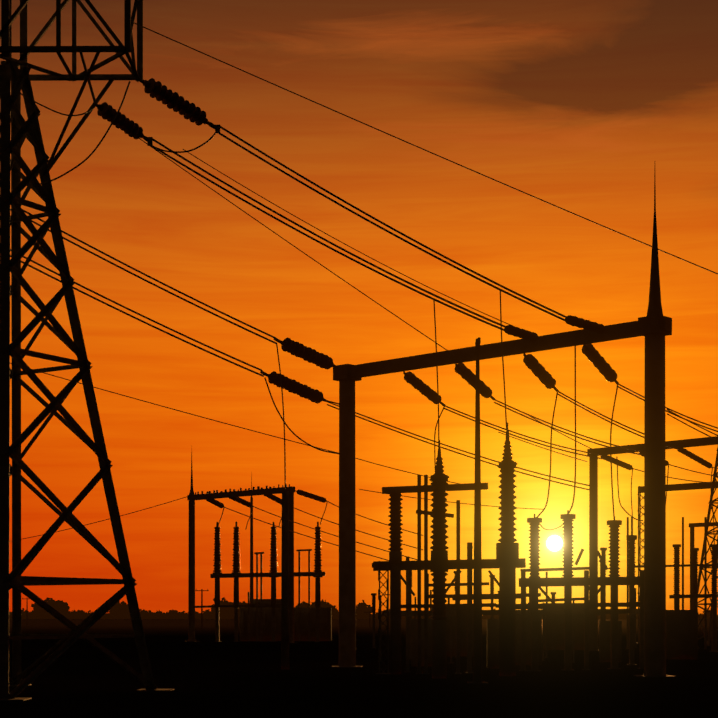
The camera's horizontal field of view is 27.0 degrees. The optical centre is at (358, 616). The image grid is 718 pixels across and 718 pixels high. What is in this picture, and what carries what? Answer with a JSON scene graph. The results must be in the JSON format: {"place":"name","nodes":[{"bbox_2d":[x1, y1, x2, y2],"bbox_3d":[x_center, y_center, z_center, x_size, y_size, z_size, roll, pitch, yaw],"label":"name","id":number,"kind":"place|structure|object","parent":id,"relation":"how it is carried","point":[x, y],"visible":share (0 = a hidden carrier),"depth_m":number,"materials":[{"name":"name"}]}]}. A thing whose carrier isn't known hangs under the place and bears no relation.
{"place":"outdoors","nodes":[
{"label":"outdoors","id":0,"kind":"place"},
{"bbox_2d":[0,619,717,717],"bbox_3d":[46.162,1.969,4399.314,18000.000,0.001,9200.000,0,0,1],"label":"ground","id":1,"kind":"structure","parent":0,"point":[205,676],"depth_m":44.30,"materials":[{"name":"soil"}]},
{"bbox_2d":[0,0,173,700],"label":"transmission tower","id":2,"kind":"structure","parent":1,"relation":"on","point":[14,80],"depth_m":39.11,"materials":[{"name":"metal"}]},
{"bbox_2d":[80,52,219,145],"bbox_3d":[-5.830,-13.744,40.539,0.802,1.581,5.277,0,0,37],"label":"tower hardware","id":3,"kind":"object","parent":2,"relation":"attached to","point":[149,140],"visible":0.79,"depth_m":39.53,"materials":[{"name":"metal"}]},
{"bbox_2d":[26,589,389,627],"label":"utility poles","id":4,"kind":"object","parent":1,"relation":"on","point":[202,590],"visible":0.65,"depth_m":259.82,"materials":[{"name":"brown"}]},
{"bbox_2d":[184,454,294,642],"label":"gantry","id":5,"kind":"object","parent":1,"relation":"on","point":[191,587],"visible":0.83,"depth_m":117.95,"materials":[{"name":"metal"}]},
{"bbox_2d":[250,475,252,604],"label":"pole","id":6,"kind":"object","parent":1,"relation":"on","point":[251,554],"visible":0.69,"depth_m":141.66,"materials":[{"name":"metal"}]},
{"bbox_2d":[9,611,717,618],"bbox_3d":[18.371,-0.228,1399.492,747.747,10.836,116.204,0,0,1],"label":"hedgerow foliage","id":7,"kind":"object","parent":1,"relation":"on","point":[181,615],"visible":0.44,"depth_m":1364.03,"materials":[{"name":"black plant"}]},
{"bbox_2d":[194,423,717,683],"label":"substation equipment","id":8,"kind":"object","parent":1,"relation":"on","point":[553,608],"visible":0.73,"depth_m":55.13,"materials":[{"name":"black metal"}]},
{"bbox_2d":[95,78,717,619],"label":"insulators","id":9,"kind":"object","parent":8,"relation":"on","point":[197,116],"visible":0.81,"depth_m":54.32,"materials":[{"name":"ceramic"}]},
{"bbox_2d":[213,338,717,681],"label":"apparatus tanks","id":10,"kind":"object","parent":1,"relation":"on","point":[504,643],"visible":0.79,"depth_m":56.14,"materials":[{"name":"black metal"}]},
{"bbox_2d":[339,333,665,675],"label":"gantry columns","id":11,"kind":"structure","parent":1,"relation":"on","point":[654,547],"depth_m":49.26,"materials":[{"name":"black metal"}]},
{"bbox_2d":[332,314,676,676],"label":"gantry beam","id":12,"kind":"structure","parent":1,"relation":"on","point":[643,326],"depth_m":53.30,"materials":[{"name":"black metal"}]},
{"bbox_2d":[9,22,717,570],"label":"conductors","id":13,"kind":"object","parent":12,"relation":"attached to","point":[533,418],"visible":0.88,"depth_m":50.94,"materials":[{"name":"metal"}]},
{"bbox_2d":[647,173,662,315],"bbox_3d":[9.783,-12.456,49.455,0.600,5.250,0.600,0,0,1],"label":"lightning rod","id":14,"kind":"object","parent":12,"relation":"on","point":[654,306],"visible":0.81,"depth_m":49.34,"materials":[{"name":"metal"}]},
{"bbox_2d":[587,436,717,650],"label":"gantry","id":15,"kind":"object","parent":1,"relation":"on","point":[593,539],"visible":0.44,"depth_m":87.28,"materials":[{"name":"metal"}]},
{"bbox_2d":[637,481,717,642],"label":"lattice gantry","id":16,"kind":"object","parent":1,"relation":"on","point":[685,486],"visible":0.48,"depth_m":112.36,"materials":[{"name":"metal"}]},
{"bbox_2d":[689,522,717,609],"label":"gantry","id":17,"kind":"object","parent":1,"relation":"on","point":[692,525],"visible":0.42,"depth_m":156.67,"materials":[{"name":"metal"}]},
{"bbox_2d":[697,448,717,645],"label":"tower","id":18,"kind":"structure","parent":1,"relation":"on","point":[715,473],"depth_m":105.69,"materials":[{"name":"metal"}]},
{"bbox_2d":[0,0,717,613],"label":"sky","id":19,"kind":"structure","parent":0,"point":[574,106],"materials":[{"name":"orange"}]},
{"bbox_2d":[260,338,618,406],"bbox_3d":[3.330,-9.415,56.312,12.920,2.192,5.725,0,0,23],"label":"gantry hardware","id":20,"kind":"object","parent":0,"point":[442,404],"visible":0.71,"depth_m":56.29,"materials":[{"name":"black metal"}]}
]}

